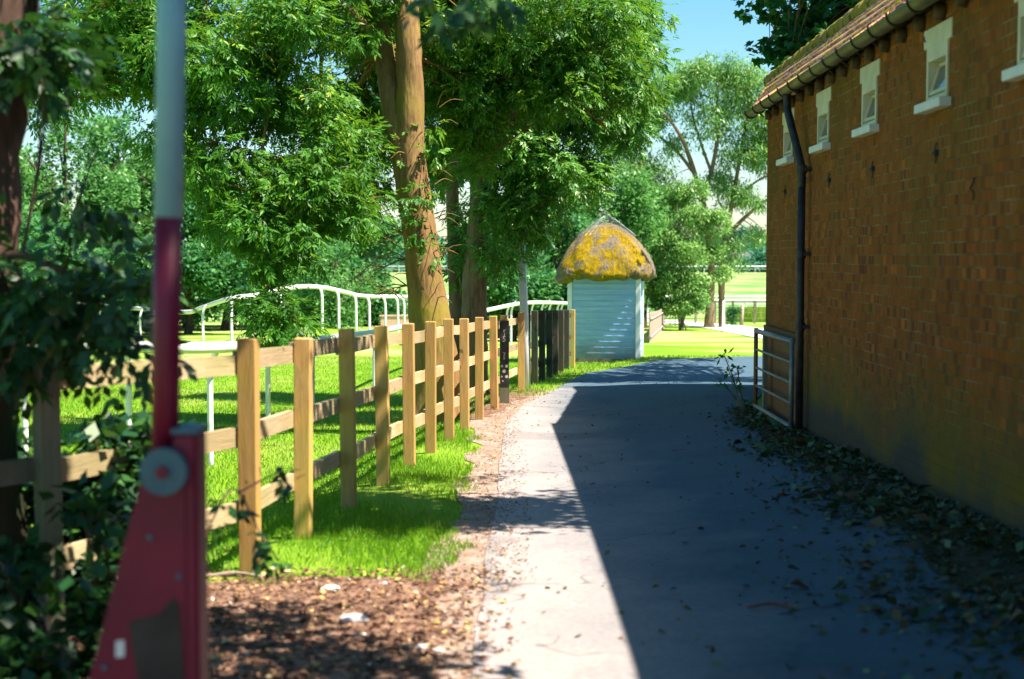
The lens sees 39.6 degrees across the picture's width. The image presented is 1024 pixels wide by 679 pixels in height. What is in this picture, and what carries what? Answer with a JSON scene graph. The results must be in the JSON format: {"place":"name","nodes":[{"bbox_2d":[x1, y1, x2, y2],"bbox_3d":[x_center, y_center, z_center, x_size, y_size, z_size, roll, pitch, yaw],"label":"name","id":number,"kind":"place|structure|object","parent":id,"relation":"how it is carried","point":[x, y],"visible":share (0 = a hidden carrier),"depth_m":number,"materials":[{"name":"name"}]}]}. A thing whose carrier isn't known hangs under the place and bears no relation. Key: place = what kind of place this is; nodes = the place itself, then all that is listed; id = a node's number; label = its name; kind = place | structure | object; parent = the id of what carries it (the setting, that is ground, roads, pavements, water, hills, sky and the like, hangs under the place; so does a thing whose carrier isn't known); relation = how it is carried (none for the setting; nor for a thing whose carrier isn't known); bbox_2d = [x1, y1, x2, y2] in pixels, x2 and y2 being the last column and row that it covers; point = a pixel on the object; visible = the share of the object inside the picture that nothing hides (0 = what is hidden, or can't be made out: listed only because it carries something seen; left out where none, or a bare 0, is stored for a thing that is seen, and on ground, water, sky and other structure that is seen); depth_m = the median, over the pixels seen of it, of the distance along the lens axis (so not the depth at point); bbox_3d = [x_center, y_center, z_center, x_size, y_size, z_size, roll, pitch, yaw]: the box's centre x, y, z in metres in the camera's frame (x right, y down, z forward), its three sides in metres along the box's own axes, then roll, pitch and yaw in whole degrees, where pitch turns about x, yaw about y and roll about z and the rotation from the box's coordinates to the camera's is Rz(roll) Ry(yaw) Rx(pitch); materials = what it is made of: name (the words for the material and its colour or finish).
{"place":"outdoors","nodes":[
{"label":"outdoors","id":0,"kind":"place"},
{"bbox_2d":[17,258,765,582],"bbox_3d":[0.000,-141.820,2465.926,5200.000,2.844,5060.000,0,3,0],"label":"ground","id":1,"kind":"structure","parent":0,"point":[675,341],"depth_m":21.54,"materials":[{"name":"green plant"}]},
{"bbox_2d":[19,145,41,208],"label":"hedge tree","id":2,"kind":"object","parent":1,"relation":"on","point":[30,178],"visible":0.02,"depth_m":60.89,"materials":[{"name":"green plant"}]},
{"bbox_2d":[18,183,68,296],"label":"hedge tree","id":3,"kind":"object","parent":1,"relation":"on","point":[36,227],"visible":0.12,"depth_m":54.04,"materials":[{"name":"green plant"}]},
{"bbox_2d":[20,217,104,311],"bbox_3d":[-19.190,-2.514,57.969,6.554,5.173,5.316,0,3,0],"label":"hedge tree","id":4,"kind":"object","parent":1,"relation":"on","point":[56,238],"visible":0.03,"depth_m":57.83,"materials":[{"name":"green plant"}]},
{"bbox_2d":[19,104,153,254],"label":"hedge tree","id":5,"kind":"object","parent":1,"relation":"on","point":[122,198],"visible":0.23,"depth_m":65.59,"materials":[{"name":"green plant"}]},
{"bbox_2d":[0,403,195,678],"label":"ivy shrub","id":6,"kind":"object","parent":1,"relation":"on","point":[99,507],"visible":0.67,"depth_m":5.36,"materials":[{"name":"green plant"}]},
{"bbox_2d":[56,234,152,312],"bbox_3d":[-17.610,-2.156,59.611,6.850,4.668,5.303,0,3,0],"label":"hedge tree","id":7,"kind":"object","parent":1,"relation":"on","point":[111,258],"visible":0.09,"depth_m":58.81,"materials":[{"name":"green plant"}]},
{"bbox_2d":[67,104,223,326],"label":"hedge tree","id":8,"kind":"object","parent":1,"relation":"on","point":[113,158],"visible":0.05,"depth_m":70.33,"materials":[{"name":"green plant"}]},
{"bbox_2d":[108,146,235,327],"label":"hedge tree","id":9,"kind":"object","parent":1,"relation":"on","point":[149,172],"visible":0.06,"depth_m":68.54,"materials":[{"name":"green plant"}]},
{"bbox_2d":[131,232,260,334],"bbox_3d":[-13.668,-2.258,59.922,4.954,4.551,6.366,-3,5,-43],"label":"hedge tree","id":10,"kind":"object","parent":1,"relation":"on","point":[211,277],"visible":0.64,"depth_m":58.86,"materials":[{"name":"green plant"}]},
{"bbox_2d":[2,576,451,678],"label":"bare earth","id":11,"kind":"structure","parent":1,"relation":"on","point":[301,661],"depth_m":5.97,"materials":[{"name":"soil"}]},
{"bbox_2d":[89,0,208,678],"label":"road barrier","id":12,"kind":"object","parent":11,"relation":"on","point":[155,625],"visible":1,"depth_m":3.29,"materials":[{"name":"red metal"}]},
{"bbox_2d":[208,571,261,578],"bbox_3d":[-1.375,1.167,7.058,0.286,0.026,0.054,0,3,4],"label":"fallen twig","id":13,"kind":"object","parent":11,"relation":"on","point":[231,573],"visible":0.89,"depth_m":7.06,"materials":[{"name":"brown wood"}]},
{"bbox_2d":[207,466,303,583],"bbox_3d":[-1.045,0.880,5.273,0.696,0.768,0.299,-2,4,-34],"label":"bramble stem","id":14,"kind":"object","parent":11,"relation":"on","point":[263,551],"visible":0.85,"depth_m":5.29,"materials":[{"name":"green plant"}]},
{"bbox_2d":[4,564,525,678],"bbox_3d":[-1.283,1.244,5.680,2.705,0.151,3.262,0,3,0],"label":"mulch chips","id":15,"kind":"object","parent":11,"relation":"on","point":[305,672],"visible":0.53,"depth_m":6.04,"materials":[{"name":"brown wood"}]},
{"bbox_2d":[321,585,339,590],"bbox_3d":[-0.870,1.193,6.803,0.086,0.039,0.067,1,4,23],"label":"stone","id":16,"kind":"object","parent":11,"relation":"on","point":[325,587],"visible":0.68,"depth_m":6.79,"materials":[{"name":"white stone"}]},
{"bbox_2d":[339,613,368,622],"bbox_3d":[-0.683,1.216,6.166,0.134,0.055,0.090,0,3,0],"label":"stone","id":17,"kind":"object","parent":11,"relation":"on","point":[355,618],"visible":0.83,"depth_m":6.14,"materials":[{"name":"white stone"}]},
{"bbox_2d":[148,163,310,329],"bbox_3d":[-13.101,-4.236,65.582,8.225,8.472,7.182,0,3,0],"label":"hedge tree","id":18,"kind":"object","parent":1,"relation":"on","point":[189,218],"visible":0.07,"depth_m":64.32,"materials":[{"name":"green plant"}]},
{"bbox_2d":[0,312,523,635],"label":"post and rail fence","id":19,"kind":"object","parent":1,"relation":"on","point":[45,467],"visible":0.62,"depth_m":8.21,"materials":[{"name":"brown wood"}]},
{"bbox_2d":[77,284,448,340],"bbox_3d":[-13.425,-0.985,52.913,22.428,2.462,22.335,0,3,0],"label":"running rail","id":20,"kind":"object","parent":1,"relation":"on","point":[304,286],"visible":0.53,"depth_m":45.93,"materials":[{"name":"white paint"}]},
{"bbox_2d":[0,0,530,620],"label":"ivy tree","id":21,"kind":"object","parent":1,"relation":"on","point":[38,318],"visible":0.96,"depth_m":5.52,"materials":[{"name":"green plant"}]},
{"bbox_2d":[21,301,566,465],"bbox_3d":[-1.180,0.075,30.150,2.082,2.260,36.438,1,3,9],"label":"running rail","id":22,"kind":"object","parent":1,"relation":"on","point":[214,348],"visible":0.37,"depth_m":13.79,"materials":[{"name":"white paint"}]},
{"bbox_2d":[234,218,358,326],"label":"hedge tree","id":23,"kind":"object","parent":1,"relation":"on","point":[337,250],"visible":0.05,"depth_m":70.11,"materials":[{"name":"green plant"}]},
{"bbox_2d":[286,240,394,330],"bbox_3d":[-7.091,-1.931,56.189,4.020,4.088,3.854,3,4,37],"label":"tree","id":24,"kind":"object","parent":1,"relation":"on","point":[333,269],"visible":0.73,"depth_m":55.73,"materials":[{"name":"green plant"}]},
{"bbox_2d":[208,416,484,585],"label":"verge grass","id":25,"kind":"structure","parent":1,"relation":"on","point":[411,544],"depth_m":8.51,"materials":[{"name":"green plant"}]},
{"bbox_2d":[286,212,407,326],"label":"hedge tree","id":26,"kind":"object","parent":1,"relation":"on","point":[391,306],"visible":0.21,"depth_m":72.88,"materials":[{"name":"green plant"}]},
{"bbox_2d":[26,0,680,427],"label":"ash tree","id":27,"kind":"object","parent":1,"relation":"on","point":[476,100],"visible":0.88,"depth_m":16.23,"materials":[{"name":"green plant"}]},
{"bbox_2d":[357,235,404,264],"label":"tree","id":28,"kind":"object","parent":1,"relation":"on","point":[402,253],"visible":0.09,"depth_m":335.52,"materials":[{"name":"green plant"}]},
{"bbox_2d":[419,390,551,678],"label":"dirt verge","id":29,"kind":"structure","parent":1,"relation":"on","point":[480,515],"depth_m":8.36,"materials":[{"name":"brown soil"}]},
{"bbox_2d":[413,644,426,647],"bbox_3d":[-0.366,1.237,5.723,0.064,0.028,0.042,0,3,0],"label":"stone","id":30,"kind":"object","parent":29,"relation":"on","point":[423,645],"visible":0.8,"depth_m":5.71,"materials":[{"name":"white stone"}]},
{"bbox_2d":[387,394,546,585],"bbox_3d":[-0.179,0.991,13.870,1.043,0.464,14.041,0,3,2],"label":"edge debris","id":31,"kind":"object","parent":29,"relation":"on","point":[487,502],"visible":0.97,"depth_m":9.39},
{"bbox_2d":[443,211,558,337],"bbox_3d":[-0.243,-2.668,54.127,4.888,5.683,4.778,0,3,0],"label":"tree","id":32,"kind":"object","parent":1,"relation":"on","point":[540,259],"visible":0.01,"depth_m":53.56,"materials":[{"name":"green plant"}]},
{"bbox_2d":[325,0,685,398],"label":"ash tree","id":33,"kind":"object","parent":1,"relation":"on","point":[554,175],"visible":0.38,"depth_m":21.32,"materials":[{"name":"green plant"}]},
{"bbox_2d":[469,390,545,417],"bbox_3d":[-0.371,0.890,19.656,1.106,0.266,5.591,1,3,9],"label":"earth patch","id":34,"kind":"object","parent":1,"relation":"on","point":[515,396],"visible":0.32,"depth_m":19.13,"materials":[{"name":"soil"}]},
{"bbox_2d":[500,320,508,402],"bbox_3d":[-0.103,0.319,19.251,0.130,1.150,0.126,0,3,0],"label":"marker post","id":35,"kind":"object","parent":34,"relation":"on","point":[504,361],"visible":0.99,"depth_m":19.19,"materials":[{"name":"black metal"}]},
{"bbox_2d":[517,240,528,389],"bbox_3d":[0.165,-0.447,22.235,0.221,2.893,0.186,0,3,0],"label":"white pole","id":36,"kind":"object","parent":1,"relation":"on","point":[523,298],"visible":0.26,"depth_m":22.21,"materials":[{"name":"metal"}]},
{"bbox_2d":[487,259,565,340],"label":"tree","id":37,"kind":"object","parent":1,"relation":"on","point":[503,294],"visible":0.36,"depth_m":49.23,"materials":[{"name":"green plant"}]},
{"bbox_2d":[310,300,765,323],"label":"wire fence","id":38,"kind":"object","parent":1,"relation":"on","point":[754,312],"visible":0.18,"depth_m":78.01,"materials":[{"name":"metal"}]},
{"bbox_2d":[530,275,566,338],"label":"tree","id":39,"kind":"object","parent":1,"relation":"on","point":[564,288],"visible":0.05,"depth_m":49.43,"materials":[{"name":"green plant"}]},
{"bbox_2d":[528,310,574,388],"bbox_3d":[0.741,0.122,26.506,0.152,1.608,7.864,0,3,8],"label":"dark wooden fence","id":40,"kind":"object","parent":1,"relation":"on","point":[556,341],"visible":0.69,"depth_m":25.92,"materials":[{"name":"brown wood"}]},
{"bbox_2d":[509,199,596,335],"bbox_3d":[1.583,-3.164,57.287,5.792,6.484,4.541,0,3,0],"label":"tree","id":41,"kind":"object","parent":1,"relation":"on","point":[568,236],"visible":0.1,"depth_m":56.62,"materials":[{"name":"green plant"}]},
{"bbox_2d":[343,223,763,262],"bbox_3d":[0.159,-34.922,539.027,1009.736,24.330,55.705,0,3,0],"label":"distant woodland","id":42,"kind":"object","parent":1,"relation":"on","point":[439,238],"depth_m":530.28,"materials":[{"name":"green plant"}]},
{"bbox_2d":[355,259,765,271],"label":"field hedge","id":43,"kind":"object","parent":1,"relation":"on","point":[749,269],"visible":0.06,"depth_m":268.25,"materials":[{"name":"green plant"}]},
{"bbox_2d":[387,266,765,266],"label":"running rail","id":44,"kind":"object","parent":1,"relation":"on","point":[677,266],"visible":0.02,"depth_m":251.58,"materials":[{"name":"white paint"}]},
{"bbox_2d":[399,295,765,311],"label":"running rail","id":45,"kind":"object","parent":1,"relation":"on","point":[744,296],"visible":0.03,"depth_m":95.99,"materials":[{"name":"white paint"}]},
{"bbox_2d":[555,212,656,361],"bbox_3d":[2.246,-1.238,33.900,2.499,3.611,2.470,0,3,0],"label":"thatched hut","id":46,"kind":"object","parent":1,"relation":"on","point":[605,271],"visible":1,"depth_m":33.10,"materials":[{"name":"white paint"}]},
{"bbox_2d":[448,299,765,319],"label":"running rail","id":47,"kind":"object","parent":1,"relation":"on","point":[734,300],"visible":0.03,"depth_m":85.99,"materials":[{"name":"white paint"}]},
{"bbox_2d":[549,158,673,319],"bbox_3d":[3.844,-4.257,63.194,6.691,8.293,4.906,0,3,0],"label":"tree","id":48,"kind":"object","parent":1,"relation":"on","point":[635,217],"visible":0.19,"depth_m":62.19,"materials":[{"name":"green plant"}]},
{"bbox_2d":[486,353,759,395],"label":"grass","id":49,"kind":"structure","parent":1,"relation":"on","point":[574,370],"depth_m":28.07,"materials":[{"name":"green plant"}]},
{"bbox_2d":[600,176,681,327],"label":"tree","id":50,"kind":"object","parent":1,"relation":"on","point":[645,312],"visible":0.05,"depth_m":68.93,"materials":[{"name":"green plant"}]},
{"bbox_2d":[649,309,664,342],"bbox_3d":[6.082,-0.729,58.896,0.095,1.622,22.765,0,3,7],"label":"picket fence","id":51,"kind":"object","parent":1,"relation":"on","point":[656,323],"visible":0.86,"depth_m":54.45,"materials":[{"name":"brown wood"}]},
{"bbox_2d":[665,314,680,324],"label":"field gate","id":52,"kind":"structure","parent":1,"relation":"on","point":[673,321],"depth_m":71.60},
{"bbox_2d":[588,50,768,326],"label":"willow tree","id":53,"kind":"object","parent":1,"relation":"on","point":[696,76],"visible":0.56,"depth_m":69.21,"materials":[{"name":"green plant"}]},
{"bbox_2d":[644,172,737,329],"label":"willow bush","id":54,"kind":"object","parent":1,"relation":"on","point":[668,281],"visible":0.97,"depth_m":65.42,"materials":[{"name":"green plant"}]},
{"bbox_2d":[722,301,724,326],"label":"marker post","id":55,"kind":"object","parent":1,"relation":"on","point":[723,313],"visible":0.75,"depth_m":69.99,"materials":[{"name":"white paint"}]},
{"bbox_2d":[699,224,757,263],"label":"tree","id":56,"kind":"object","parent":1,"relation":"on","point":[739,232],"visible":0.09,"depth_m":328.29,"materials":[{"name":"green plant"}]},
{"bbox_2d":[725,304,742,324],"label":"dark shrub","id":57,"kind":"object","parent":1,"relation":"on","point":[731,312],"visible":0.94,"depth_m":74.14,"materials":[{"name":"green plant"}]},
{"bbox_2d":[725,252,757,262],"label":"white house","id":58,"kind":"structure","parent":1,"relation":"on","point":[748,254],"depth_m":297.29,"materials":[{"name":"stone"}]},
{"bbox_2d":[739,304,743,325],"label":"post","id":59,"kind":"object","parent":1,"relation":"on","point":[741,316],"visible":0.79,"depth_m":74.24,"materials":[{"name":"brown wood"}]},
{"bbox_2d":[733,233,765,252],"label":"tree","id":60,"kind":"object","parent":1,"relation":"on","point":[753,244],"visible":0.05,"depth_m":343.84,"materials":[{"name":"green plant"}]},
{"bbox_2d":[740,245,765,263],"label":"tree","id":61,"kind":"object","parent":1,"relation":"on","point":[760,254],"visible":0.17,"depth_m":296.03,"materials":[{"name":"green plant"}]},
{"bbox_2d":[733,0,861,70],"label":"sycamore tree","id":62,"kind":"object","parent":1,"relation":"on","point":[802,25],"visible":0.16,"depth_m":23.15,"materials":[{"name":"green plant"}]},
{"bbox_2d":[698,404,1023,678],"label":"leaf litter","id":63,"kind":"object","parent":1,"relation":"on","point":[815,450],"visible":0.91,"depth_m":7.34,"materials":[{"name":"brown plant"}]},
{"bbox_2d":[744,0,1023,534],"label":"brick building","id":64,"kind":"structure","parent":1,"relation":"on","point":[895,238],"depth_m":9.21,"materials":[{"name":"brick"}]},
{"bbox_2d":[753,328,794,427],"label":"metal gate","id":65,"kind":"structure","parent":64,"relation":"attached to","point":[765,372],"depth_m":13.88,"materials":[{"name":"metal"}]},
{"bbox_2d":[763,325,795,425],"bbox_3d":[2.607,0.332,13.837,0.027,0.864,1.885,0,3,1],"label":"board door","id":66,"kind":"structure","parent":64,"relation":"in","point":[778,367],"depth_m":13.80,"materials":[{"name":"brown wood"}]},
{"bbox_2d":[776,107,794,165],"bbox_3d":[2.640,-1.923,13.531,0.160,0.509,0.550,0,3,0],"label":"window","id":67,"kind":"structure","parent":64,"relation":"in","point":[788,158],"depth_m":13.63,"materials":[{"name":"beige paint"}]},
{"bbox_2d":[809,86,831,153],"bbox_3d":[2.615,-1.827,11.884,0.160,0.509,0.550,0,3,0],"label":"window","id":68,"kind":"structure","parent":64,"relation":"in","point":[823,98],"depth_m":11.89,"materials":[{"name":"beige paint"}]},
{"bbox_2d":[852,58,880,137],"bbox_3d":[2.590,-1.731,10.246,0.160,0.509,0.550,0,3,0],"label":"window","id":69,"kind":"structure","parent":64,"relation":"in","point":[869,74],"depth_m":10.25,"materials":[{"name":"beige paint"}]},
{"bbox_2d":[914,17,952,113],"bbox_3d":[2.563,-1.630,8.519,0.160,0.509,0.550,0,3,0],"label":"window","id":70,"kind":"structure","parent":64,"relation":"in","point":[937,45],"depth_m":8.53,"materials":[{"name":"beige paint"}]},
{"bbox_2d":[1002,0,1023,81],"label":"window","id":71,"kind":"structure","parent":64,"relation":"in","point":[1016,73],"depth_m":7.05,"materials":[{"name":"beige paint"}]},
{"bbox_2d":[379,315,408,326],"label":"wall","id":72,"kind":"structure","parent":0,"point":[391,320],"depth_m":65.94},
{"bbox_2d":[22,0,809,255],"label":"sky","id":73,"kind":"structure","parent":0,"point":[709,25],"materials":[{"name":"blue"}]},
{"bbox_2d":[647,320,762,338],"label":"path","id":74,"kind":"structure","parent":0,"point":[744,330],"depth_m":67.90,"materials":[{"name":"beige concrete"}]},
{"bbox_2d":[725,305,765,321],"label":"hedge","id":75,"kind":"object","parent":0,"point":[758,315],"depth_m":81.83,"materials":[{"name":"green plant"}]},
{"bbox_2d":[472,356,1023,678],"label":"road","id":76,"kind":"structure","parent":0,"point":[703,574],"depth_m":7.36,"materials":[{"name":"grey asphalt"}]},
{"bbox_2d":[712,348,750,412],"bbox_3d":[2.280,0.442,14.776,0.445,0.736,0.314,0,3,0],"label":"wall weed","id":77,"kind":"object","parent":76,"relation":"on","point":[739,387],"depth_m":14.77,"materials":[{"name":"green plant"}]},
{"bbox_2d":[481,375,1015,678],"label":"scattered leaves","id":78,"kind":"object","parent":76,"relation":"on","point":[687,607],"visible":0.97,"depth_m":7.43,"materials":[{"name":"brown plant"}]},
{"bbox_2d":[746,602,797,608],"bbox_3d":[1.146,1.174,6.270,0.227,0.026,0.054,0,3,5],"label":"fallen twig","id":79,"kind":"object","parent":76,"relation":"on","point":[767,604],"visible":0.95,"depth_m":6.27,"materials":[{"name":"wood"}]},
{"bbox_2d":[742,417,1023,614],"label":"wall foot soil","id":80,"kind":"structure","parent":76,"relation":"on","point":[967,557],"depth_m":6.69,"materials":[{"name":"brown soil"}]}
]}

